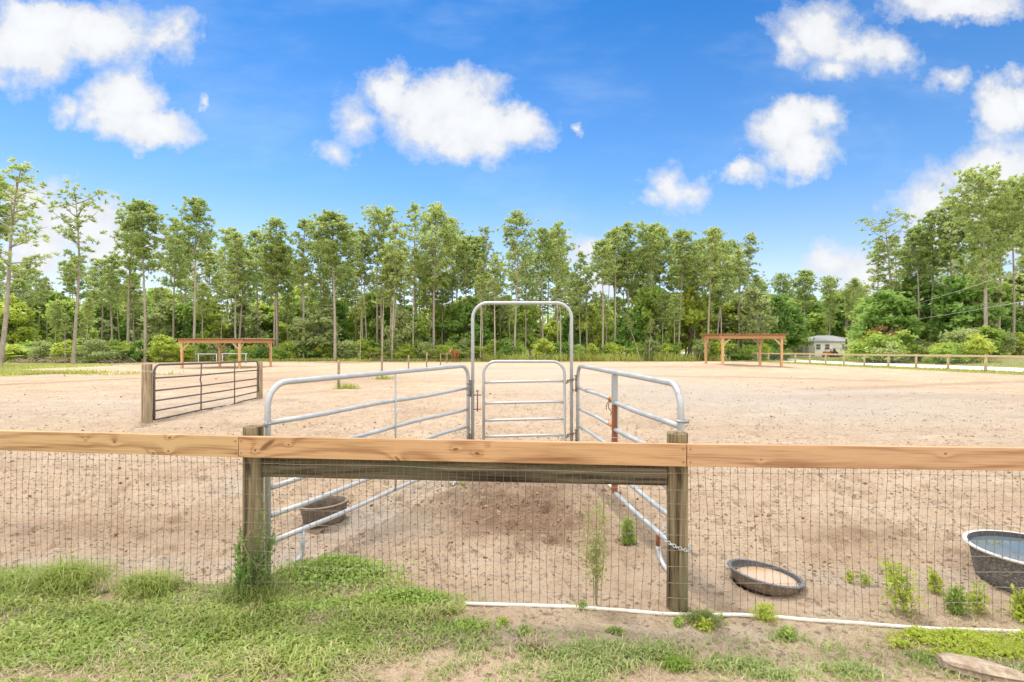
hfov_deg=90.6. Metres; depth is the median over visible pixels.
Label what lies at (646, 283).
slim pine
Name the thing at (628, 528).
weed
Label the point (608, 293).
slim pine
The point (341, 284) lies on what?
slim pine
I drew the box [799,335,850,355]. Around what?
house
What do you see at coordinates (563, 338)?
broadleaf tree
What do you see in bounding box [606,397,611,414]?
twine knot
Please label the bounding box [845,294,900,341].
broadleaf tree
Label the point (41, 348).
bush
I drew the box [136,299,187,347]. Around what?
broadleaf tree
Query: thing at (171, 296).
broadleaf tree
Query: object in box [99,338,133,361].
bush
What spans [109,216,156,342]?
pine tree
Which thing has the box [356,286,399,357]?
broadleaf tree
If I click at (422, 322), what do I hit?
broadleaf tree
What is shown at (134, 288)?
slim pine
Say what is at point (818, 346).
window
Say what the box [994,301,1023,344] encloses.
broadleaf tree
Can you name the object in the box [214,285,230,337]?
slim pine
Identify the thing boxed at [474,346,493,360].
saw palmetto
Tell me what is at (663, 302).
slim pine
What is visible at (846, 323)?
utility pole
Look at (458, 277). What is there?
slim pine
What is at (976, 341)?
bush
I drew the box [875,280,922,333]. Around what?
broadleaf tree
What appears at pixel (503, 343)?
bush
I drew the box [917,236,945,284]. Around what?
slim pine
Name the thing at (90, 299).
sapling
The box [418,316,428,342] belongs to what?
broadleaf tree
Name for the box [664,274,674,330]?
slim pine
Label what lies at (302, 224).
pine tree
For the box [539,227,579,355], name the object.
slim pine
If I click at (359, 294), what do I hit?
slim pine
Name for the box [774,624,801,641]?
weed
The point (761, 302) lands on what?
broadleaf tree
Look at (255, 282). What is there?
slim pine
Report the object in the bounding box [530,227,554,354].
pine tree
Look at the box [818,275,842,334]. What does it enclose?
pine tree
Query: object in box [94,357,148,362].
brush heap
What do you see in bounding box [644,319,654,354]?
sapling
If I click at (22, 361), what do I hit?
brush heap
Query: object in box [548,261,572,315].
slim pine
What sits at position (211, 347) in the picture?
bush
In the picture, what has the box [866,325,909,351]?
bush
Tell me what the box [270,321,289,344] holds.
broadleaf tree
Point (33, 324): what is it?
broadleaf tree
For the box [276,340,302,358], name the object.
bush
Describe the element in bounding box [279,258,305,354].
slim pine
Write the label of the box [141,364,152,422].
gate post
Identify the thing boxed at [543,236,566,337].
slim pine
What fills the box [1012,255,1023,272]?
slim pine
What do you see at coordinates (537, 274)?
slim pine
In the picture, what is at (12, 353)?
saw palmetto
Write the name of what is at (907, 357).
bush
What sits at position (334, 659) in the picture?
dry grass
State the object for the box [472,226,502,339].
pine tree
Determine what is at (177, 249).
pine tree
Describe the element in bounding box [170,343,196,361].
bush
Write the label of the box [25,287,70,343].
broadleaf tree
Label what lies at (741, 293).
pine tree
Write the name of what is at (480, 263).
slim pine
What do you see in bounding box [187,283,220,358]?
slim pine
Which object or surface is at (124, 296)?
slim pine
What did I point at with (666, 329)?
broadleaf tree
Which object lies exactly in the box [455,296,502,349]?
broadleaf tree
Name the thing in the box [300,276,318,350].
slim pine
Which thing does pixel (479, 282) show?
sapling
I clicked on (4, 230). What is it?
pine tree
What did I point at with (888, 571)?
weed
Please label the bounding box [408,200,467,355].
pine tree
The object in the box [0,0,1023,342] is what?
sky
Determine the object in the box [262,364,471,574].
livestock panel
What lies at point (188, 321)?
broadleaf tree
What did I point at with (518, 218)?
pine tree
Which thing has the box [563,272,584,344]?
pine tree
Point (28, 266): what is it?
slim pine
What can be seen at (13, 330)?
broadleaf tree
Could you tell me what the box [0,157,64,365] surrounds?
pine tree
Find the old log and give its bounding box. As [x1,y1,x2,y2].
[935,653,1023,681]
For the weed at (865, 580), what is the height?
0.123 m
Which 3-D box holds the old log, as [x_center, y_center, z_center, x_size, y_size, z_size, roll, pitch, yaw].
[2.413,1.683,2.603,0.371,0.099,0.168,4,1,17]
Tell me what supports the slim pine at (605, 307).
on the ground at (816, 416)
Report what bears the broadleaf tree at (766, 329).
on the ground at (816, 416)
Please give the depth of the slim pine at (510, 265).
91.44 m
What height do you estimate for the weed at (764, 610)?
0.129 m
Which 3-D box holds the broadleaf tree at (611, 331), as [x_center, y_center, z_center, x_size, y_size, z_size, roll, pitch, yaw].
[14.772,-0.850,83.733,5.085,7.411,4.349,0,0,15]
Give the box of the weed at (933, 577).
[922,565,945,594]
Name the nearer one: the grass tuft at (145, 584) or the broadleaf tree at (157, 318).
the grass tuft at (145, 584)
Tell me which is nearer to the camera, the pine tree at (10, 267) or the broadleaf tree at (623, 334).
the pine tree at (10, 267)
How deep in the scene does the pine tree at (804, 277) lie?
91.65 m
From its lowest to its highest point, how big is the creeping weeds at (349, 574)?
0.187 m
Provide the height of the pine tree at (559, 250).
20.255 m
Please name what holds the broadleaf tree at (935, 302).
on the ground at (816, 416)
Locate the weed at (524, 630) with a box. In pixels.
[516,621,535,639]
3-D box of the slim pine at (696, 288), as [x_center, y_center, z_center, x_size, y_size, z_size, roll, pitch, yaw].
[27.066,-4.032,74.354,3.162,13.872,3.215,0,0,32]
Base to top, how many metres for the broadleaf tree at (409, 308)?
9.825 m
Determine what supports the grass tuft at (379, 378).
on the ground at (816, 416)
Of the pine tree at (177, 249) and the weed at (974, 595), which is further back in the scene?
the pine tree at (177, 249)
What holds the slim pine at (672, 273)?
on the ground at (816, 416)
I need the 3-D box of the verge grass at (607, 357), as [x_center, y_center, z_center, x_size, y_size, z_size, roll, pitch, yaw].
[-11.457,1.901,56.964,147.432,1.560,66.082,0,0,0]
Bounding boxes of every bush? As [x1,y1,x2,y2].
[4,343,27,361]
[14,340,51,361]
[23,341,55,361]
[49,339,84,362]
[68,337,88,361]
[71,336,127,362]
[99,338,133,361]
[119,340,136,360]
[126,340,149,362]
[139,346,167,361]
[144,334,179,361]
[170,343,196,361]
[195,343,211,359]
[203,343,228,360]
[228,346,252,358]
[243,345,258,358]
[246,336,272,358]
[262,342,300,358]
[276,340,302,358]
[294,337,328,358]
[310,344,332,358]
[325,345,347,358]
[333,339,359,359]
[351,338,377,360]
[362,340,380,358]
[380,337,401,358]
[390,344,417,359]
[416,341,436,358]
[433,344,450,358]
[441,340,461,358]
[457,337,474,357]
[464,345,483,359]
[483,339,501,355]
[492,337,513,359]
[505,340,530,356]
[531,338,556,356]
[542,341,573,358]
[566,344,585,358]
[583,343,598,357]
[595,347,609,354]
[599,341,627,357]
[622,342,647,357]
[640,339,660,360]
[655,342,674,356]
[670,342,684,360]
[691,339,712,360]
[703,340,738,358]
[707,339,728,357]
[725,343,742,360]
[737,344,763,360]
[756,343,775,360]
[766,339,794,359]
[783,341,812,355]
[839,331,910,362]
[854,329,880,362]
[860,337,908,362]
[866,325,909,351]
[877,344,912,362]
[888,329,924,362]
[908,339,935,359]
[922,342,954,362]
[925,341,979,363]
[937,327,993,361]
[962,332,1000,362]
[974,324,1009,357]
[992,328,1019,354]
[1008,331,1023,355]
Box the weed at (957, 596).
[940,582,973,617]
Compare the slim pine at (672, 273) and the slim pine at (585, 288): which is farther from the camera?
the slim pine at (672, 273)
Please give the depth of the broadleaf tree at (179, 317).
72.05 m
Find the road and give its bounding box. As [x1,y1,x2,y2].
[654,351,1023,371]
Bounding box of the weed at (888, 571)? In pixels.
[879,555,895,592]
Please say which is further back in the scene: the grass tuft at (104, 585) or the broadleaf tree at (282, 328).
the broadleaf tree at (282, 328)
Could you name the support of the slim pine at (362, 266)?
on the ground at (816, 416)
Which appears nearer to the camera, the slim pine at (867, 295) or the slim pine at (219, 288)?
the slim pine at (219, 288)
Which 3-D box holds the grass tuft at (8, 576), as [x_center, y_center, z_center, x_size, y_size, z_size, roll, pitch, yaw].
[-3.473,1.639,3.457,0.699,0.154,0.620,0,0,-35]
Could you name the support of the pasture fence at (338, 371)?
on the ground at (816, 416)
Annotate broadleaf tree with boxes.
[0,294,40,344]
[0,299,35,342]
[12,322,37,342]
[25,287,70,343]
[33,296,99,356]
[89,298,125,345]
[90,317,120,345]
[103,301,126,334]
[115,317,132,344]
[120,296,156,349]
[126,311,151,349]
[131,306,167,356]
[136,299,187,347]
[145,287,172,303]
[160,299,204,357]
[165,287,188,302]
[175,301,215,356]
[195,297,231,343]
[215,299,272,346]
[236,299,272,347]
[245,304,296,346]
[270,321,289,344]
[272,291,308,339]
[284,283,317,325]
[289,316,313,356]
[291,304,344,349]
[310,298,353,352]
[340,300,354,341]
[350,303,371,353]
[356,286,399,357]
[380,308,419,355]
[396,303,421,352]
[399,315,430,348]
[411,291,435,336]
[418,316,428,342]
[425,302,447,341]
[425,305,460,348]
[425,308,443,342]
[437,297,498,346]
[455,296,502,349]
[474,299,517,344]
[497,295,519,332]
[501,305,541,350]
[517,308,544,354]
[536,319,561,344]
[549,306,567,351]
[559,307,585,345]
[559,318,575,344]
[561,307,592,349]
[574,303,612,352]
[588,318,613,346]
[604,309,625,342]
[606,297,629,335]
[609,312,649,353]
[621,289,653,329]
[626,282,677,350]
[650,306,688,344]
[665,285,717,354]
[692,299,701,340]
[699,296,719,333]
[709,299,769,349]
[713,300,749,351]
[729,292,745,348]
[732,307,771,350]
[739,286,778,359]
[760,294,805,347]
[766,293,798,341]
[770,301,814,352]
[790,294,835,334]
[802,312,836,336]
[815,289,860,338]
[823,303,857,336]
[836,295,854,325]
[842,289,930,348]
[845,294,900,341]
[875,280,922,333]
[892,275,945,341]
[919,274,1014,342]
[921,283,946,342]
[923,282,956,331]
[953,267,1008,331]
[976,280,1023,343]
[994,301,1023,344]
[1002,272,1023,351]
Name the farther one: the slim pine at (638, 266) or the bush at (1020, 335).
the slim pine at (638, 266)
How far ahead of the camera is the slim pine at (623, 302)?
74.49 m
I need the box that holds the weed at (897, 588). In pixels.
[876,557,933,620]
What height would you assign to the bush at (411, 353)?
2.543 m
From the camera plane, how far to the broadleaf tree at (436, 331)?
77.46 m
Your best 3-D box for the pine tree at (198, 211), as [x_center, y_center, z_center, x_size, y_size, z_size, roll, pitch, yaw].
[-40.405,-7.663,64.143,5.779,21.294,5.998,2,0,28]
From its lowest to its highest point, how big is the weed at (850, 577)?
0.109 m
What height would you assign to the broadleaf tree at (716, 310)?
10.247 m
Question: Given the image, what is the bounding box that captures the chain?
[662,526,692,552]
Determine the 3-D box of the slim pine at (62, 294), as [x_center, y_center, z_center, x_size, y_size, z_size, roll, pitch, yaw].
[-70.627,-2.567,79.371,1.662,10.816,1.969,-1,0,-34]
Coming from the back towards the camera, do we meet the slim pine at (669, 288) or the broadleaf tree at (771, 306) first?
the broadleaf tree at (771, 306)
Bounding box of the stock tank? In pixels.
[962,529,1023,595]
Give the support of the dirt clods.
on the ground at (816, 416)
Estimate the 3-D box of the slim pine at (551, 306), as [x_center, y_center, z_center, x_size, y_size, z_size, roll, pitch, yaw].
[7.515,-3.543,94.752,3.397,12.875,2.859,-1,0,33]
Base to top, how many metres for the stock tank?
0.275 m
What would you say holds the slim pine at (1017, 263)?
on the ground at (816, 416)
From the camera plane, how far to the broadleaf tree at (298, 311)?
85.44 m
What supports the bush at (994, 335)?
on the ground at (816, 416)
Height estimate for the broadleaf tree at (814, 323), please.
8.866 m
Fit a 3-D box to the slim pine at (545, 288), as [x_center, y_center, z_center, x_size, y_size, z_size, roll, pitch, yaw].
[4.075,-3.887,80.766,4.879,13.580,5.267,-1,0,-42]
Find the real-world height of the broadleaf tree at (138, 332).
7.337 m
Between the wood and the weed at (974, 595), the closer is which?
the weed at (974, 595)
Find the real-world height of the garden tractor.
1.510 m
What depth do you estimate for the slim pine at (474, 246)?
74.55 m
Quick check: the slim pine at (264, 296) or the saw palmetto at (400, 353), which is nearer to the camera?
the saw palmetto at (400, 353)
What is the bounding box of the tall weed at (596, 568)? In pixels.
[576,496,615,604]
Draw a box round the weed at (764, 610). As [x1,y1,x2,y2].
[745,601,778,624]
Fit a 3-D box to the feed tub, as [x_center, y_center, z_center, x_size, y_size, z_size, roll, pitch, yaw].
[-1.772,1.607,4.782,0.452,0.186,0.428,-4,-1,0]
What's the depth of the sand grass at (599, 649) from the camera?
2.67 m
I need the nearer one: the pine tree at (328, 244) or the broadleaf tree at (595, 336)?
the pine tree at (328, 244)
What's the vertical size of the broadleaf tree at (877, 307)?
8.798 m
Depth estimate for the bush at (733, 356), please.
67.74 m
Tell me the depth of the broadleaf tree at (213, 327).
70.22 m
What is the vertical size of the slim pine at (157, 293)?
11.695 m
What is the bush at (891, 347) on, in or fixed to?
on the ground at (816, 416)
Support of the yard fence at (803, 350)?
on the ground at (816, 416)
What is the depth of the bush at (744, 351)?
67.25 m
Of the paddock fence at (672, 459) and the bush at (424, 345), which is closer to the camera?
the paddock fence at (672, 459)
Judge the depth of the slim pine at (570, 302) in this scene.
68.14 m
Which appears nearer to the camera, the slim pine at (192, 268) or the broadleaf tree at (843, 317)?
the slim pine at (192, 268)
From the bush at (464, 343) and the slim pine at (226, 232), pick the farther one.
the slim pine at (226, 232)
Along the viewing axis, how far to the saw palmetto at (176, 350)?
60.47 m
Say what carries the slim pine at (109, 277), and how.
on the ground at (816, 416)
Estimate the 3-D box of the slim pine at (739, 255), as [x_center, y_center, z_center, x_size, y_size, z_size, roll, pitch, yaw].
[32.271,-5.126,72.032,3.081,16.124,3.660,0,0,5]
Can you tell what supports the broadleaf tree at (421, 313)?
on the ground at (816, 416)
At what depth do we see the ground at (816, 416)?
5.37 m
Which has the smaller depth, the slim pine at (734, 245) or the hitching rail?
the hitching rail
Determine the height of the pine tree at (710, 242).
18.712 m
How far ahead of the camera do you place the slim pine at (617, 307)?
88.27 m
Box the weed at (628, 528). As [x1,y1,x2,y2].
[618,515,637,545]
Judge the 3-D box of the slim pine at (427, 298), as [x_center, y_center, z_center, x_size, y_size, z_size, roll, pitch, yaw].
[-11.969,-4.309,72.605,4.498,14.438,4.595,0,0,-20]
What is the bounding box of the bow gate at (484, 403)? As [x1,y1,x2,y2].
[471,301,573,440]
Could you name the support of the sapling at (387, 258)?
on the ground at (816, 416)
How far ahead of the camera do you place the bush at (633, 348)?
68.20 m
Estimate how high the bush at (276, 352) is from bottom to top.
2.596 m
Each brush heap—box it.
[5,356,50,362]
[22,355,85,362]
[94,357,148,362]
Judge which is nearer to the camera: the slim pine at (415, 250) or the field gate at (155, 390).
the field gate at (155, 390)
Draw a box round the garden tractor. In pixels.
[823,349,837,356]
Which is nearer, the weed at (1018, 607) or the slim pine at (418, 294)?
the weed at (1018, 607)
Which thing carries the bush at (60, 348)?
on the ground at (816, 416)
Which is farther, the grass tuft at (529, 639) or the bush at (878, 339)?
the bush at (878, 339)
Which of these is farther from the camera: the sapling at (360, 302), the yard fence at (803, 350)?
the yard fence at (803, 350)
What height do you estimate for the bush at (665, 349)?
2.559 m
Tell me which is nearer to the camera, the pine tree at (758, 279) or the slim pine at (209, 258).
the slim pine at (209, 258)
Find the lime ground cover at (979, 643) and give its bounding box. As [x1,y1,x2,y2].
[884,625,1023,662]
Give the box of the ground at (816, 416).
[0,344,1023,681]
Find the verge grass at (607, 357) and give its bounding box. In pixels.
[0,351,1023,376]
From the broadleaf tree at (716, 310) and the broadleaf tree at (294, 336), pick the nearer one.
the broadleaf tree at (294, 336)
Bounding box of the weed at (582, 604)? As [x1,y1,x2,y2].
[574,598,589,610]
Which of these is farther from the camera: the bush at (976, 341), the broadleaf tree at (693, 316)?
the broadleaf tree at (693, 316)
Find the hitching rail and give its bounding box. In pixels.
[221,353,246,363]
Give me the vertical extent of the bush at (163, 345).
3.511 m
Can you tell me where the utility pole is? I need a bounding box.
[845,320,847,357]
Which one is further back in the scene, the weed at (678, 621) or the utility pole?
the utility pole
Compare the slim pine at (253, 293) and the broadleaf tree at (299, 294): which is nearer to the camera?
the slim pine at (253, 293)
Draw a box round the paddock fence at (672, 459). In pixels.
[0,425,1023,618]
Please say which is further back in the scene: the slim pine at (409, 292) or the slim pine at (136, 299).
the slim pine at (409, 292)
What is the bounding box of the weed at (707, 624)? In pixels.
[693,615,716,633]
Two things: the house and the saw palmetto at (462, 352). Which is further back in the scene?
the house
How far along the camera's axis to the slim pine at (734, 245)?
95.55 m
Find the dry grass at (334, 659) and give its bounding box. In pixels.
[0,558,1023,681]
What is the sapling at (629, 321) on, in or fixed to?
on the ground at (816, 416)
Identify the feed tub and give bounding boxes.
[299,495,348,527]
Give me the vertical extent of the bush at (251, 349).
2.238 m
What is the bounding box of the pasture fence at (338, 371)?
[263,353,446,387]
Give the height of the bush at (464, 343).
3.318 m
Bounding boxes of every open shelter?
[175,338,273,367]
[700,334,785,366]
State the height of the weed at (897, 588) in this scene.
0.362 m
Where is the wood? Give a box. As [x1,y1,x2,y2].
[34,293,1020,352]
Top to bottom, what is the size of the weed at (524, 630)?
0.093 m
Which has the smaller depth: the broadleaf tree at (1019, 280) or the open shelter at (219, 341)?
the open shelter at (219, 341)
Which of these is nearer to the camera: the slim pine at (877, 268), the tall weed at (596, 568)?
the tall weed at (596, 568)
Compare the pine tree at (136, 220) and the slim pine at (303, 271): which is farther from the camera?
the slim pine at (303, 271)
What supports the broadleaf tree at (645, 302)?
on the ground at (816, 416)
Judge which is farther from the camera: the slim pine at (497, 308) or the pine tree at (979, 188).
the slim pine at (497, 308)
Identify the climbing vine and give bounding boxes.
[232,492,279,595]
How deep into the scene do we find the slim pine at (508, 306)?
71.08 m
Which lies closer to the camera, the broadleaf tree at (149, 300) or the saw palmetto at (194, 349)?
the saw palmetto at (194, 349)
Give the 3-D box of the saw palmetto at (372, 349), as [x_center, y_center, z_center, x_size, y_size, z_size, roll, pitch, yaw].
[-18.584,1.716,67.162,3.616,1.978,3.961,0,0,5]
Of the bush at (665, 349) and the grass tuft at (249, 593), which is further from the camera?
the bush at (665, 349)
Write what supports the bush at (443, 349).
on the ground at (816, 416)
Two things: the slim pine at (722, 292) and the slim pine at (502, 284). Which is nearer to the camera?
the slim pine at (722, 292)
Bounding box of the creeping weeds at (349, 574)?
[0,552,521,669]
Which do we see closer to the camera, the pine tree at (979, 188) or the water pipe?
the water pipe
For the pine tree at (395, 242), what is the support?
on the ground at (816, 416)
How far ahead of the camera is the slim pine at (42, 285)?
71.47 m
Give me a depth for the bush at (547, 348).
66.33 m
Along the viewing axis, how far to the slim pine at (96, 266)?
75.68 m
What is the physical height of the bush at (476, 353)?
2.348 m
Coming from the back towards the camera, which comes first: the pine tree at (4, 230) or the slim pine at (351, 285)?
the slim pine at (351, 285)
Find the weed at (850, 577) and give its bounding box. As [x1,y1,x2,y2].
[845,570,854,583]
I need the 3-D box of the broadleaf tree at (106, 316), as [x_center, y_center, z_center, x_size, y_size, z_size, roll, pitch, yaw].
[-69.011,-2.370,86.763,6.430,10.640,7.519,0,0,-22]
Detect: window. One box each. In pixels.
[816,344,820,349]
[825,344,829,349]
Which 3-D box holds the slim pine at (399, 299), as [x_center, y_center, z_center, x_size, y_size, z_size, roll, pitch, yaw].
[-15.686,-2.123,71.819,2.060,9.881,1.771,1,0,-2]
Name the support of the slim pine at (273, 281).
on the ground at (816, 416)
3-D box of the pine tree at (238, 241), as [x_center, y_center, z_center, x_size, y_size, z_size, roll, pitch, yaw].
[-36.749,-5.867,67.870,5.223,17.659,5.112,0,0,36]
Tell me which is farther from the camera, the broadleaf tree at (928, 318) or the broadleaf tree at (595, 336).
the broadleaf tree at (595, 336)
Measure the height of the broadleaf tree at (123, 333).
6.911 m
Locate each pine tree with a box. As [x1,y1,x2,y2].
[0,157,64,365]
[0,174,38,255]
[45,179,122,362]
[99,197,179,361]
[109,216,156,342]
[150,216,193,344]
[171,195,219,361]
[214,231,259,356]
[244,229,269,346]
[251,216,296,345]
[284,218,321,315]
[292,208,369,358]
[335,229,362,343]
[360,201,402,357]
[374,222,414,359]
[384,200,435,337]
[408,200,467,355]
[435,218,474,306]
[453,238,475,327]
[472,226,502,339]
[496,208,542,354]
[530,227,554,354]
[544,220,571,343]
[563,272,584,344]
[583,238,618,351]
[595,230,628,320]
[610,221,652,352]
[634,219,670,348]
[645,226,676,334]
[662,228,702,357]
[682,237,711,355]
[692,226,734,333]
[706,240,742,333]
[724,261,751,333]
[742,276,770,306]
[769,272,790,297]
[789,269,822,355]
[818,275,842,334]
[839,277,866,338]
[854,207,916,333]
[894,224,940,346]
[912,209,961,342]
[921,200,978,328]
[938,161,1023,337]
[944,203,1000,320]
[979,193,1023,339]
[988,173,1023,351]
[994,173,1023,265]
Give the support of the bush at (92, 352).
on the ground at (816, 416)
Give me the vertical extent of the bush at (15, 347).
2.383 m
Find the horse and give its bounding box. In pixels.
[450,348,458,361]
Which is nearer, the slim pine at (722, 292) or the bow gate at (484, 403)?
the bow gate at (484, 403)
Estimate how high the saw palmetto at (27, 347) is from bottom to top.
2.003 m
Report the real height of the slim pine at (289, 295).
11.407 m
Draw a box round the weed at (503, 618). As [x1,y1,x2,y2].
[497,616,508,624]
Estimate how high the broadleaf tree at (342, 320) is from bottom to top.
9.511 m
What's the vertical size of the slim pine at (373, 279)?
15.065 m
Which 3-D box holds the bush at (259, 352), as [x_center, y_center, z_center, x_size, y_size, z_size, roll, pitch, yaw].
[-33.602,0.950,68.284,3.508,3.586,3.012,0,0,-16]
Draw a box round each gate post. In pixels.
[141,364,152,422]
[256,362,262,398]
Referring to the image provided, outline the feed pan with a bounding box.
[727,558,804,595]
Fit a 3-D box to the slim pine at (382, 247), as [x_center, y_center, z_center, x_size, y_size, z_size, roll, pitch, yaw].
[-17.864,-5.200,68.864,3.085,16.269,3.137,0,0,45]
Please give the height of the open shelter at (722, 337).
2.921 m
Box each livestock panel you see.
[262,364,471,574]
[572,364,688,572]
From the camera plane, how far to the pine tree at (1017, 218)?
52.52 m
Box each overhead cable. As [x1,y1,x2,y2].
[847,301,1023,326]
[851,269,1023,320]
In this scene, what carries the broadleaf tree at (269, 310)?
on the ground at (816, 416)
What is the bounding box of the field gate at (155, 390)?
[152,360,258,420]
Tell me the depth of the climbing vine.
3.41 m
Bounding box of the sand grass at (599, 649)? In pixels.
[366,626,1023,681]
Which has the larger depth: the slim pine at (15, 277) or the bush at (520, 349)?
the slim pine at (15, 277)
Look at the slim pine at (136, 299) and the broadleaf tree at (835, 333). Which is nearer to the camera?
the slim pine at (136, 299)
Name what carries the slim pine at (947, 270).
on the ground at (816, 416)
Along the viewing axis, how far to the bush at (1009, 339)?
53.05 m
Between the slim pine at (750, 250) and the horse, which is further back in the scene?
the slim pine at (750, 250)
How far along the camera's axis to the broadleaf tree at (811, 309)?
103.58 m
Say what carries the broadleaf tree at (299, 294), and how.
on the ground at (816, 416)
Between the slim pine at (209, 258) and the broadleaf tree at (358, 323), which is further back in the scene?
the broadleaf tree at (358, 323)
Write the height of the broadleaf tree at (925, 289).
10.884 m
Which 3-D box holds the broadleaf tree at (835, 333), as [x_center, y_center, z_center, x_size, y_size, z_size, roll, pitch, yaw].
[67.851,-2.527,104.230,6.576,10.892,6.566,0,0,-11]
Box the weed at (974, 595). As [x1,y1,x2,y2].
[962,580,998,615]
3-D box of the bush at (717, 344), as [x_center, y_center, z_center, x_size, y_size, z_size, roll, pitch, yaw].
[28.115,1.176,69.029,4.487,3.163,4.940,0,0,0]
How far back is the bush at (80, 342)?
63.90 m
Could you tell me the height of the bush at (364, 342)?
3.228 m
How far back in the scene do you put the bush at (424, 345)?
66.97 m
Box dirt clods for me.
[0,375,1023,681]
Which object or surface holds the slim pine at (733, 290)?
on the ground at (816, 416)
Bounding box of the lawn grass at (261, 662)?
[0,559,467,681]
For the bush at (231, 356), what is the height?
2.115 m
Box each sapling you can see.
[59,313,71,362]
[77,319,86,362]
[78,297,95,356]
[354,296,368,356]
[373,264,396,356]
[379,247,403,357]
[389,255,407,346]
[472,274,490,359]
[553,280,569,358]
[623,314,640,360]
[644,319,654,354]
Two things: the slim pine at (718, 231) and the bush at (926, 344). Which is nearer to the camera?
the bush at (926, 344)
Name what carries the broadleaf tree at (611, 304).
on the ground at (816, 416)
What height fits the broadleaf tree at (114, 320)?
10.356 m
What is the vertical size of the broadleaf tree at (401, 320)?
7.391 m
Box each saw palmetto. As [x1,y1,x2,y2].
[5,344,23,358]
[14,346,52,361]
[98,345,127,359]
[113,346,138,361]
[151,344,185,358]
[176,346,203,357]
[359,347,385,358]
[380,346,411,357]
[420,345,445,358]
[428,345,459,356]
[458,347,482,359]
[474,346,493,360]
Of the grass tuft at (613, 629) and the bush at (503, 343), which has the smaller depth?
the grass tuft at (613, 629)
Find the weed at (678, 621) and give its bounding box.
[671,614,685,628]
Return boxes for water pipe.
[463,602,1021,633]
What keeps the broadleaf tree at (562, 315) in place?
on the ground at (816, 416)
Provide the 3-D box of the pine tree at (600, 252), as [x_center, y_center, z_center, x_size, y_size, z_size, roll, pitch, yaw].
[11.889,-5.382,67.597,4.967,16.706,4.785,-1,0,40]
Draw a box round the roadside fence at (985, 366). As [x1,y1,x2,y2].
[747,352,1023,372]
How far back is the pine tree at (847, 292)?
97.60 m
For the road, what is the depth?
46.19 m
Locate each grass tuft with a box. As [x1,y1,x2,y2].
[0,544,134,596]
[0,562,46,596]
[88,574,131,594]
[91,561,200,603]
[200,570,317,608]
[333,382,360,389]
[368,375,394,379]
[509,628,557,654]
[604,625,625,634]
[656,651,703,676]
[680,604,738,634]
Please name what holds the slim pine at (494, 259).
on the ground at (816, 416)
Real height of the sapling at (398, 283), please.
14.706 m
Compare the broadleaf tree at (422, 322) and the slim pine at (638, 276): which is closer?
the broadleaf tree at (422, 322)
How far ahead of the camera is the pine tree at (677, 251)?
71.24 m
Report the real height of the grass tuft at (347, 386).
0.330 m
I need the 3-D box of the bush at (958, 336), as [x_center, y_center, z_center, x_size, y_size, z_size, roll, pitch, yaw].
[46.903,0.307,52.735,3.881,3.682,4.330,0,0,-24]
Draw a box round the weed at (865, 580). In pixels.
[855,569,875,585]
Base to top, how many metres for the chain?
0.083 m
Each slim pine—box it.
[0,262,16,290]
[0,280,5,300]
[2,278,39,318]
[4,272,23,293]
[14,256,46,314]
[24,270,51,340]
[35,277,54,340]
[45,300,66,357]
[55,262,81,357]
[55,291,66,356]
[58,255,91,300]
[75,258,124,342]
[85,269,100,302]
[88,254,134,338]
[103,287,118,336]
[108,278,120,342]
[118,285,135,340]
[122,272,150,346]
[124,271,145,343]
[149,287,163,307]
[154,286,168,302]
[156,234,198,300]
[175,279,193,302]
[179,246,199,302]
[185,276,203,356]
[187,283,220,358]
[189,250,226,336]
[193,240,216,292]
[211,226,246,354]
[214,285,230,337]
[221,247,265,337]
[240,288,260,312]
[250,267,275,304]
[252,242,294,346]
[265,282,278,306]
[271,240,279,346]
[273,282,301,341]
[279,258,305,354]
[293,252,313,357]
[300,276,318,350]
[301,239,337,306]
[315,239,358,298]
[318,280,332,339]
[335,266,358,304]
[346,289,362,317]
[351,229,372,338]
[351,239,376,338]
[367,270,379,321]
[371,243,388,345]
[391,246,412,353]
[395,291,408,310]
[403,246,422,352]
[407,254,427,336]
[415,262,443,353]
[427,271,456,357]
[440,235,472,299]
[453,234,491,297]
[458,295,479,328]
[471,277,502,310]
[473,259,492,349]
[485,254,507,355]
[493,264,511,335]
[503,294,513,343]
[504,243,518,306]
[510,273,522,310]
[511,254,540,352]
[524,258,548,356]
[527,276,553,354]
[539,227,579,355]
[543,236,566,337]
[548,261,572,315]
[548,288,554,313]
[565,291,576,342]
[570,281,587,345]
[571,266,600,346]
[572,250,588,345]
[590,294,598,309]
[591,292,611,324]
[600,249,617,343]
[602,226,629,353]
[607,253,634,352]
[613,296,622,314]
[625,249,652,299]
[636,236,652,346]
[643,272,660,287]
[653,292,673,344]
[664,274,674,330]
[665,294,684,343]
[666,257,678,298]
[670,256,700,356]
[685,267,705,355]
[699,266,707,339]
[703,265,733,333]
[704,228,733,323]
[721,238,747,298]
[723,261,738,354]
[728,249,750,348]
[734,232,765,357]
[782,282,799,300]
[859,285,872,296]
[865,241,896,291]
[884,234,906,284]
[894,246,927,297]
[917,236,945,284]
[937,244,956,275]
[940,257,962,344]
[990,255,1011,277]
[1012,249,1023,304]
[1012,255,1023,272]
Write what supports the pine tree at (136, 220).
on the ground at (816, 416)
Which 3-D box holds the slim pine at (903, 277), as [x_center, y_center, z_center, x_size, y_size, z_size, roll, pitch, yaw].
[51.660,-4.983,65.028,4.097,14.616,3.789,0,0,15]
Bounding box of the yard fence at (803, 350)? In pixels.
[786,346,814,355]
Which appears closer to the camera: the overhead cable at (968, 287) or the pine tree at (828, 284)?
the overhead cable at (968, 287)
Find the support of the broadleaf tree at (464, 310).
on the ground at (816, 416)
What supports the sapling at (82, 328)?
on the ground at (816, 416)
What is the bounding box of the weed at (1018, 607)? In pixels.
[1004,583,1023,621]
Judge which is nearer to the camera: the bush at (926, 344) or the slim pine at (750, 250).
the bush at (926, 344)
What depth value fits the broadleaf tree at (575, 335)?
77.02 m

